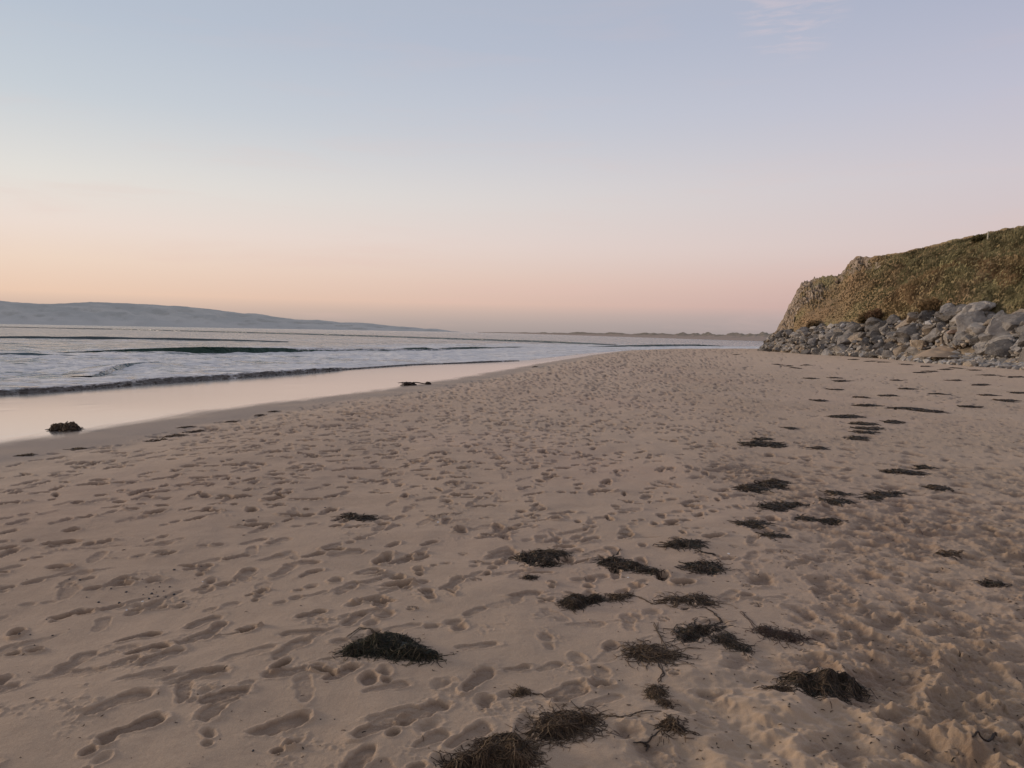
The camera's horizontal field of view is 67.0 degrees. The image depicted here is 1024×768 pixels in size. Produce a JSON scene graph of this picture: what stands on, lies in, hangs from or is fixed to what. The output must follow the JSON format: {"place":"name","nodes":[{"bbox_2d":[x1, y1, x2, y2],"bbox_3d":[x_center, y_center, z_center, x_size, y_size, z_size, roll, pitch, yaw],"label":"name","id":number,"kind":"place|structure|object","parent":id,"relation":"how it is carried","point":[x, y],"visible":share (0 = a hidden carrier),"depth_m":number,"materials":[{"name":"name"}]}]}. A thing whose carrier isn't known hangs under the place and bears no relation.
{"place":"outdoors","nodes":[
{"label":"outdoors","id":0,"kind":"place"},
{"bbox_2d":[0,301,456,331],"bbox_3d":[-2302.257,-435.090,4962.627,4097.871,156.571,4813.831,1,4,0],"label":"hills","id":1,"kind":"structure","parent":0,"point":[107,314],"depth_m":4678.24,"materials":[{"name":"grey"}]},
{"bbox_2d":[0,324,763,388],"bbox_3d":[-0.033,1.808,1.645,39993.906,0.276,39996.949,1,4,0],"label":"sea","id":2,"kind":"structure","parent":0,"point":[20,371],"depth_m":74.62,"materials":[{"name":"grey liquid"}]},
{"bbox_2d":[0,353,96,355],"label":"breaking wave","id":3,"kind":"object","parent":2,"relation":"on","point":[33,354],"visible":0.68,"depth_m":46.76,"materials":[{"name":"grey liquid"}]},
{"bbox_2d":[61,362,152,377],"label":"breaking wave","id":4,"kind":"object","parent":2,"relation":"on","point":[98,371],"visible":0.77,"depth_m":31.67,"materials":[{"name":"grey liquid"}]},
{"bbox_2d":[0,336,287,341],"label":"breaking wave","id":5,"kind":"object","parent":2,"relation":"on","point":[99,337],"visible":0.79,"depth_m":109.15,"materials":[{"name":"grey liquid"}]},
{"bbox_2d":[0,367,347,394],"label":"breaking wave","id":6,"kind":"object","parent":2,"relation":"on","point":[142,381],"visible":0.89,"depth_m":26.63,"materials":[{"name":"grey liquid"}]},
{"bbox_2d":[58,347,400,352],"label":"breaking wave","id":7,"kind":"object","parent":2,"relation":"on","point":[219,349],"visible":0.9,"depth_m":58.08,"materials":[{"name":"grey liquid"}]},
{"bbox_2d":[12,327,614,344],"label":"breaking wave","id":8,"kind":"object","parent":2,"relation":"on","point":[347,335],"visible":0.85,"depth_m":235.61,"materials":[{"name":"grey liquid"}]},
{"bbox_2d":[304,348,449,350],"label":"breaking wave","id":9,"kind":"object","parent":2,"relation":"on","point":[378,349],"visible":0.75,"depth_m":73.31,"materials":[{"name":"grey liquid"}]},
{"bbox_2d":[348,360,518,369],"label":"breaking wave","id":10,"kind":"object","parent":2,"relation":"on","point":[434,364],"visible":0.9,"depth_m":45.42,"materials":[{"name":"grey liquid"}]},
{"bbox_2d":[402,347,516,348],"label":"breaking wave","id":11,"kind":"object","parent":2,"relation":"on","point":[459,347],"visible":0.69,"depth_m":87.78,"materials":[{"name":"grey liquid"}]},
{"bbox_2d":[588,344,717,346],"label":"breaking wave","id":12,"kind":"object","parent":2,"relation":"on","point":[655,345],"visible":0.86,"depth_m":137.38,"materials":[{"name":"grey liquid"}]},
{"bbox_2d":[0,348,1023,767],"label":"beach","id":13,"kind":"structure","parent":0,"point":[492,466],"depth_m":5.22,"materials":[{"name":"sand"}]},
{"bbox_2d":[45,421,85,431],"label":"seaweed clump","id":14,"kind":"object","parent":13,"relation":"on","point":[70,426],"visible":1,"depth_m":11.99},
{"bbox_2d":[330,512,382,522],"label":"seaweed clump","id":15,"kind":"object","parent":13,"relation":"on","point":[353,516],"visible":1,"depth_m":6.44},
{"bbox_2d":[331,627,455,667],"bbox_3d":[-0.555,1.246,3.721,0.594,0.101,0.427,2,4,14],"label":"seaweed clump","id":16,"kind":"object","parent":13,"relation":"on","point":[390,644],"visible":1,"depth_m":3.66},
{"bbox_2d":[399,382,430,385],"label":"seaweed","id":17,"kind":"object","parent":13,"relation":"on","point":[412,383],"visible":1,"depth_m":23.20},
{"bbox_2d":[428,730,551,767],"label":"seaweed clump","id":18,"kind":"object","parent":13,"relation":"on","point":[505,750],"visible":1,"depth_m":2.79,"materials":[{"name":"plant"}]},
{"bbox_2d":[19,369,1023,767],"bbox_3d":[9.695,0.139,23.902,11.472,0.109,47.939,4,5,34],"label":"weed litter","id":19,"kind":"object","parent":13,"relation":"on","point":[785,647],"visible":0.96,"depth_m":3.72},
{"bbox_2d":[508,684,545,699],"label":"seaweed clump","id":20,"kind":"object","parent":13,"relation":"on","point":[521,692],"visible":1,"depth_m":3.32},
{"bbox_2d":[519,574,539,580],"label":"seaweed clump","id":21,"kind":"object","parent":13,"relation":"on","point":[527,576],"visible":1,"depth_m":4.88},
{"bbox_2d":[507,547,575,567],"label":"seaweed clump","id":22,"kind":"object","parent":13,"relation":"on","point":[548,557],"visible":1,"depth_m":5.33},
{"bbox_2d":[554,592,611,612],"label":"seaweed clump","id":23,"kind":"object","parent":13,"relation":"on","point":[578,601],"visible":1,"depth_m":4.46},
{"bbox_2d":[506,697,661,750],"bbox_3d":[0.293,1.339,3.073,0.644,0.054,0.434,1,4,0],"label":"seaweed clump","id":24,"kind":"object","parent":13,"relation":"on","point":[561,726],"visible":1,"depth_m":3.04,"materials":[{"name":"plant"}]},
{"bbox_2d":[593,549,666,580],"bbox_3d":[0.739,1.229,5.200,0.386,0.095,0.639,-1,4,-23],"label":"seaweed clump","id":25,"kind":"object","parent":13,"relation":"on","point":[613,562],"visible":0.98,"depth_m":5.13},
{"bbox_2d":[604,591,661,604],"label":"seaweed clump","id":26,"kind":"object","parent":13,"relation":"on","point":[619,597],"visible":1,"depth_m":4.55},
{"bbox_2d":[633,729,661,750],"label":"seaweed stalk","id":27,"kind":"object","parent":13,"relation":"on","point":[648,741],"visible":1,"depth_m":2.94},
{"bbox_2d":[610,622,701,682],"bbox_3d":[0.721,1.305,3.825,0.543,0.035,0.557,-2,5,-35],"label":"seaweed clump","id":28,"kind":"object","parent":13,"relation":"on","point":[645,652],"visible":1,"depth_m":3.74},
{"bbox_2d":[643,683,681,709],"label":"seaweed clump","id":29,"kind":"object","parent":13,"relation":"on","point":[651,693],"visible":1,"depth_m":3.32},
{"bbox_2d":[647,713,701,742],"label":"seaweed clump","id":30,"kind":"object","parent":13,"relation":"on","point":[670,722],"visible":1,"depth_m":3.02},
{"bbox_2d":[653,537,708,552],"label":"seaweed clump","id":31,"kind":"object","parent":13,"relation":"on","point":[677,543],"visible":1,"depth_m":5.67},
{"bbox_2d":[652,591,732,609],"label":"seaweed clump","id":32,"kind":"object","parent":13,"relation":"on","point":[677,601],"visible":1,"depth_m":4.51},
{"bbox_2d":[654,607,735,647],"bbox_3d":[0.986,1.302,4.077,0.668,0.043,0.357,-3,5,-44],"label":"seaweed clump","id":33,"kind":"object","parent":13,"relation":"on","point":[690,631],"visible":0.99,"depth_m":4.07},
{"bbox_2d":[675,550,738,575],"bbox_3d":[1.276,1.224,5.284,0.418,0.036,0.531,0,4,-12],"label":"seaweed clump","id":34,"kind":"object","parent":13,"relation":"on","point":[707,567],"visible":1,"depth_m":5.16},
{"bbox_2d":[709,630,762,655],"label":"seaweed clump","id":35,"kind":"object","parent":13,"relation":"on","point":[726,639],"visible":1,"depth_m":3.94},
{"bbox_2d":[727,519,774,529],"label":"seaweed clump","id":36,"kind":"object","parent":13,"relation":"on","point":[753,524],"visible":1,"depth_m":6.37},
{"bbox_2d":[732,483,773,493],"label":"seaweed clump","id":37,"kind":"object","parent":13,"relation":"on","point":[750,487],"visible":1,"depth_m":7.91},
{"bbox_2d":[737,440,786,447],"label":"seaweed clump","id":38,"kind":"object","parent":13,"relation":"on","point":[760,443],"visible":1,"depth_m":11.14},
{"bbox_2d":[754,477,790,489],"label":"seaweed clump","id":39,"kind":"object","parent":13,"relation":"on","point":[772,483],"visible":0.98,"depth_m":8.21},
{"bbox_2d":[755,531,791,540],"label":"seaweed clump","id":40,"kind":"object","parent":13,"relation":"on","point":[773,534],"visible":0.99,"depth_m":5.99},
{"bbox_2d":[753,684,801,691],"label":"seaweed clump","id":41,"kind":"object","parent":13,"relation":"on","point":[779,688],"visible":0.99,"depth_m":3.40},
{"bbox_2d":[737,611,821,647],"bbox_3d":[1.385,1.319,4.082,0.561,0.045,0.334,5,5,44],"label":"seaweed clump","id":42,"kind":"object","parent":13,"relation":"on","point":[784,635],"visible":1,"depth_m":4.05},
{"bbox_2d":[756,500,814,511],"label":"seaweed clump","id":43,"kind":"object","parent":13,"relation":"on","point":[780,506],"visible":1,"depth_m":7.10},
{"bbox_2d":[794,513,820,521],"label":"seaweed clump","id":44,"kind":"object","parent":13,"relation":"on","point":[805,518],"visible":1,"depth_m":6.58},
{"bbox_2d":[770,666,883,707],"bbox_3d":[1.393,1.334,3.451,0.480,0.116,0.395,1,4,0],"label":"seaweed clump","id":45,"kind":"object","parent":13,"relation":"on","point":[829,682],"visible":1,"depth_m":3.44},
{"bbox_2d":[815,517,848,525],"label":"seaweed clump","id":46,"kind":"object","parent":13,"relation":"on","point":[830,521],"visible":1,"depth_m":6.54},
{"bbox_2d":[818,497,856,505],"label":"seaweed clump","id":47,"kind":"object","parent":13,"relation":"on","point":[835,501],"visible":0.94,"depth_m":7.40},
{"bbox_2d":[821,490,856,496],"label":"seaweed clump","id":48,"kind":"object","parent":13,"relation":"on","point":[835,493],"visible":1,"depth_m":7.72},
{"bbox_2d":[824,414,864,417],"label":"seaweed clump","id":49,"kind":"object","parent":13,"relation":"on","point":[846,416],"visible":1,"depth_m":15.20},
{"bbox_2d":[841,435,870,440],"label":"seaweed clump","id":50,"kind":"object","parent":13,"relation":"on","point":[853,437],"visible":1,"depth_m":12.07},
{"bbox_2d":[847,421,880,425],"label":"seaweed clump","id":51,"kind":"object","parent":13,"relation":"on","point":[862,423],"visible":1,"depth_m":14.02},
{"bbox_2d":[848,430,882,433],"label":"seaweed clump","id":52,"kind":"object","parent":13,"relation":"on","point":[863,432],"visible":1,"depth_m":12.78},
{"bbox_2d":[850,426,883,430],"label":"seaweed clump","id":53,"kind":"object","parent":13,"relation":"on","point":[876,428],"visible":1,"depth_m":13.36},
{"bbox_2d":[856,489,911,500],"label":"seaweed clump","id":54,"kind":"object","parent":13,"relation":"on","point":[877,495],"visible":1,"depth_m":7.75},
{"bbox_2d":[881,350,893,358],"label":"boulder","id":55,"kind":"object","parent":13,"relation":"on","point":[886,354],"visible":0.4,"depth_m":61.47,"materials":[{"name":"stone"}]},
{"bbox_2d":[879,420,905,423],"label":"seaweed clump","id":56,"kind":"object","parent":13,"relation":"on","point":[894,421],"visible":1,"depth_m":14.52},
{"bbox_2d":[879,468,930,475],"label":"seaweed clump","id":57,"kind":"object","parent":13,"relation":"on","point":[902,471],"visible":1,"depth_m":9.00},
{"bbox_2d":[888,407,946,412],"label":"seaweed clump","id":58,"kind":"object","parent":13,"relation":"on","point":[920,409],"visible":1,"depth_m":17.08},
{"bbox_2d":[911,465,937,469],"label":"seaweed clump","id":59,"kind":"object","parent":13,"relation":"on","point":[920,467],"visible":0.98,"depth_m":9.43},
{"bbox_2d":[919,484,953,491],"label":"seaweed clump","id":60,"kind":"object","parent":13,"relation":"on","point":[936,487],"visible":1,"depth_m":8.13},
{"bbox_2d":[933,549,963,559],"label":"seaweed clump","id":61,"kind":"object","parent":13,"relation":"on","point":[952,553],"visible":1,"depth_m":5.61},
{"bbox_2d":[972,731,996,741],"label":"seaweed stalk","id":62,"kind":"object","parent":13,"relation":"on","point":[993,735],"visible":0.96,"depth_m":2.95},
{"bbox_2d":[971,577,1011,587],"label":"seaweed clump","id":63,"kind":"object","parent":13,"relation":"on","point":[992,583],"visible":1,"depth_m":4.95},
{"bbox_2d":[0,0,1023,334],"label":"sky","id":64,"kind":"structure","parent":0,"point":[530,166],"materials":[{"name":"blue"}]},
{"bbox_2d":[478,332,771,340],"bbox_3d":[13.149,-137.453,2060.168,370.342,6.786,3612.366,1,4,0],"label":"dunes","id":65,"kind":"structure","parent":0,"point":[762,336],"depth_m":561.54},
{"bbox_2d":[772,226,1023,357],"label":"hill","id":66,"kind":"structure","parent":0,"point":[789,316],"depth_m":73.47,"materials":[{"name":"plant"}]},
{"bbox_2d":[799,327,810,336],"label":"boulder","id":67,"kind":"object","parent":66,"relation":"on","point":[803,330],"visible":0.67,"depth_m":78.18,"materials":[{"name":"stone"}]},
{"bbox_2d":[806,320,820,327],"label":"bush","id":68,"kind":"object","parent":66,"relation":"on","point":[811,323],"visible":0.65,"depth_m":78.02,"materials":[{"name":"brown plant"}]},
{"bbox_2d":[837,333,852,344],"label":"boulder","id":69,"kind":"object","parent":66,"relation":"on","point":[842,339],"visible":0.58,"depth_m":70.82,"materials":[{"name":"stone"}]},
{"bbox_2d":[848,333,862,341],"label":"boulder","id":70,"kind":"object","parent":66,"relation":"on","point":[853,337],"visible":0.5,"depth_m":69.56,"materials":[{"name":"stone"}]},
{"bbox_2d":[850,323,865,331],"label":"boulder","id":71,"kind":"object","parent":66,"relation":"on","point":[854,328],"visible":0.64,"depth_m":71.00,"materials":[{"name":"stone"}]},
{"bbox_2d":[858,311,866,323],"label":"bush","id":72,"kind":"object","parent":66,"relation":"on","point":[861,318],"visible":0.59,"depth_m":71.38,"materials":[{"name":"brown plant"}]},
{"bbox_2d":[858,332,866,337],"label":"boulder","id":73,"kind":"object","parent":66,"relation":"on","point":[861,335],"visible":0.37,"depth_m":68.31,"materials":[{"name":"stone"}]},
{"bbox_2d":[864,325,871,331],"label":"boulder","id":74,"kind":"object","parent":73,"relation":"on","point":[866,329],"visible":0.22,"depth_m":68.48,"materials":[{"name":"stone"}]},
{"bbox_2d":[865,317,882,325],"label":"boulder","id":75,"kind":"object","parent":74,"relation":"on","point":[872,321],"visible":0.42,"depth_m":68.47,"materials":[{"name":"stone"}]},
{"bbox_2d":[860,337,872,345],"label":"boulder","id":76,"kind":"object","parent":66,"relation":"on","point":[865,341],"visible":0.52,"depth_m":67.22,"materials":[{"name":"stone"}]},
{"bbox_2d":[864,308,883,319],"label":"bush","id":77,"kind":"object","parent":66,"relation":"on","point":[876,313],"visible":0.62,"depth_m":69.32,"materials":[{"name":"brown plant"}]},
{"bbox_2d":[866,330,883,337],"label":"boulder","id":78,"kind":"object","parent":66,"relation":"on","point":[871,334],"visible":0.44,"depth_m":66.82,"materials":[{"name":"stone"}]},
{"bbox_2d":[870,336,883,343],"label":"boulder","id":79,"kind":"object","parent":66,"relation":"on","point":[874,340],"visible":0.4,"depth_m":65.63,"materials":[{"name":"stone"}]},
{"bbox_2d":[879,324,890,331],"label":"boulder","id":80,"kind":"object","parent":66,"relation":"on","point":[885,328],"visible":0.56,"depth_m":66.05,"materials":[{"name":"stone"}]},
{"bbox_2d":[887,314,900,324],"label":"boulder","id":81,"kind":"object","parent":80,"relation":"on","point":[893,319],"visible":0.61,"depth_m":66.01,"materials":[{"name":"stone"}]},
{"bbox_2d":[764,312,1023,369],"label":"rubble","id":82,"kind":"object","parent":66,"relation":"on","point":[973,359],"visible":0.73,"depth_m":55.27,"materials":[{"name":"stone"}]},
{"bbox_2d":[833,344,846,351],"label":"boulder","id":83,"kind":"object","parent":82,"relation":"on","point":[836,348],"visible":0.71,"depth_m":70.36,"materials":[{"name":"stone"}]},
{"bbox_2d":[869,320,893,331],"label":"boulder","id":84,"kind":"object","parent":82,"relation":"on","point":[876,327],"visible":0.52,"depth_m":66.80,"materials":[{"name":"stone"}]},
{"bbox_2d":[893,344,909,356],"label":"boulder","id":85,"kind":"object","parent":82,"relation":"on","point":[896,351],"visible":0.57,"depth_m":60.47,"materials":[{"name":"stone"}]},
{"bbox_2d":[895,323,920,339],"bbox_3d":[31.752,-4.089,61.590,2.563,1.483,1.449,2,4,7],"label":"boulder","id":86,"kind":"object","parent":82,"relation":"on","point":[907,331],"visible":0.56,"depth_m":61.13,"materials":[{"name":"stone"}]},
{"bbox_2d":[905,343,932,355],"bbox_3d":[30.999,-2.737,58.584,2.145,1.062,1.191,-27,0,19],"label":"boulder","id":87,"kind":"object","parent":82,"relation":"on","point":[911,350],"visible":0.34,"depth_m":58.42,"materials":[{"name":"stone"}]},
{"bbox_2d":[936,323,948,333],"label":"boulder","id":88,"kind":"object","parent":82,"relation":"on","point":[939,326],"visible":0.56,"depth_m":57.02,"materials":[{"name":"stone"}]},
{"bbox_2d":[969,337,979,345],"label":"boulder","id":89,"kind":"object","parent":82,"relation":"on","point":[975,340],"visible":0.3,"depth_m":52.36,"materials":[{"name":"stone"}]},
{"bbox_2d":[979,301,995,310],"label":"boulder","id":90,"kind":"object","parent":82,"relation":"on","point":[992,305],"visible":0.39,"depth_m":54.59,"materials":[{"name":"stone"}]},
{"bbox_2d":[984,339,1013,357],"bbox_3d":[31.538,-2.184,49.633,2.236,1.286,1.738,-27,44,-20],"label":"boulder","id":91,"kind":"object","parent":82,"relation":"on","point":[999,348],"visible":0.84,"depth_m":49.23,"materials":[{"name":"stone"}]},
{"bbox_2d":[988,334,1018,343],"bbox_3d":[32.181,-2.661,50.255,1.918,0.956,1.420,-14,17,8],"label":"boulder","id":92,"kind":"object","parent":82,"relation":"on","point":[1011,337],"visible":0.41,"depth_m":50.25,"materials":[{"name":"stone"}]},
{"bbox_2d":[906,312,918,323],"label":"boulder","id":93,"kind":"object","parent":66,"relation":"on","point":[912,316],"visible":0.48,"depth_m":62.44,"materials":[{"name":"stone"}]},
{"bbox_2d":[910,340,928,350],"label":"boulder","id":94,"kind":"object","parent":66,"relation":"on","point":[917,344],"visible":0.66,"depth_m":58.01,"materials":[{"name":"stone"}]},
{"bbox_2d":[917,309,935,322],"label":"boulder","id":95,"kind":"object","parent":66,"relation":"on","point":[923,316],"visible":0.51,"depth_m":60.60,"materials":[{"name":"stone"}]},
{"bbox_2d":[921,325,935,335],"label":"boulder","id":96,"kind":"object","parent":66,"relation":"on","point":[926,329],"visible":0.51,"depth_m":59.06,"materials":[{"name":"stone"}]},
{"bbox_2d":[916,297,942,313],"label":"bush","id":97,"kind":"object","parent":66,"relation":"on","point":[928,305],"visible":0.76,"depth_m":61.03,"materials":[{"name":"brown plant"}]},
{"bbox_2d":[924,328,941,343],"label":"boulder","id":98,"kind":"object","parent":66,"relation":"on","point":[932,336],"visible":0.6,"depth_m":57.51,"materials":[{"name":"stone"}]},
{"bbox_2d":[916,346,960,358],"bbox_3d":[30.864,-2.228,54.057,5.000,0.886,3.600,1,4,0],"label":"sand patch","id":99,"kind":"object","parent":66,"relation":"on","point":[943,351],"visible":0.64,"depth_m":53.96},
{"bbox_2d":[940,303,954,313],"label":"boulder","id":100,"kind":"object","parent":66,"relation":"on","point":[946,307],"visible":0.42,"depth_m":58.16,"materials":[{"name":"stone"}]},
{"bbox_2d":[943,329,954,345],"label":"boulder","id":101,"kind":"object","parent":66,"relation":"on","point":[947,336],"visible":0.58,"depth_m":55.02,"materials":[{"name":"stone"}]},
{"bbox_2d":[941,304,967,320],"bbox_3d":[32.868,-5.159,56.651,2.465,1.276,1.542,0,27,4],"label":"boulder","id":102,"kind":"object","parent":66,"relation":"on","point":[950,314],"visible":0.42,"depth_m":56.72,"materials":[{"name":"stone"}]},
{"bbox_2d":[953,331,972,345],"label":"boulder","id":103,"kind":"object","parent":66,"relation":"on","point":[957,340],"visible":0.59,"depth_m":53.46,"materials":[{"name":"stone"}]},
{"bbox_2d":[950,302,989,325],"bbox_3d":[32.768,-5.009,55.320,2.668,1.287,2.291,-19,10,26],"label":"boulder","id":104,"kind":"object","parent":66,"relation":"on","point":[977,306],"visible":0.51,"depth_m":54.62,"materials":[{"name":"stone"}]},
{"bbox_2d":[955,310,987,331],"bbox_3d":[32.085,-4.107,54.101,2.424,1.348,2.000,-24,37,-3],"label":"boulder","id":105,"kind":"object","parent":66,"relation":"on","point":[964,321],"visible":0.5,"depth_m":53.82,"materials":[{"name":"stone"}]},
{"bbox_2d":[965,322,986,335],"bbox_3d":[32.276,-3.715,53.193,2.120,1.129,1.372,-6,27,-10],"label":"boulder","id":106,"kind":"object","parent":66,"relation":"on","point":[974,329],"visible":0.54,"depth_m":52.73,"materials":[{"name":"stone"}]},
{"bbox_2d":[970,234,986,241],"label":"bush","id":107,"kind":"object","parent":66,"relation":"on","point":[977,237],"visible":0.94,"depth_m":60.04,"materials":[{"name":"green plant"}]},
{"bbox_2d":[974,341,987,354],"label":"boulder","id":108,"kind":"object","parent":66,"relation":"on","point":[979,350],"visible":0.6,"depth_m":51.20,"materials":[{"name":"stone"}]},
{"bbox_2d":[978,332,992,341],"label":"boulder","id":109,"kind":"object","parent":66,"relation":"on","point":[982,337],"visible":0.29,"depth_m":51.36,"materials":[{"name":"stone"}]},
{"bbox_2d":[984,313,1023,339],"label":"boulder","id":110,"kind":"object","parent":66,"relation":"on","point":[994,328],"visible":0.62,"depth_m":51.24,"materials":[{"name":"stone"}]},
{"bbox_2d":[1002,312,1023,330],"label":"boulder","id":111,"kind":"object","parent":66,"relation":"on","point":[1009,324],"visible":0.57,"depth_m":50.73,"materials":[{"name":"stone"}]},
{"bbox_2d":[1017,332,1023,346],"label":"boulder","id":112,"kind":"object","parent":66,"relation":"on","point":[1021,341],"visible":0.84,"depth_m":48.23,"materials":[{"name":"stone"}]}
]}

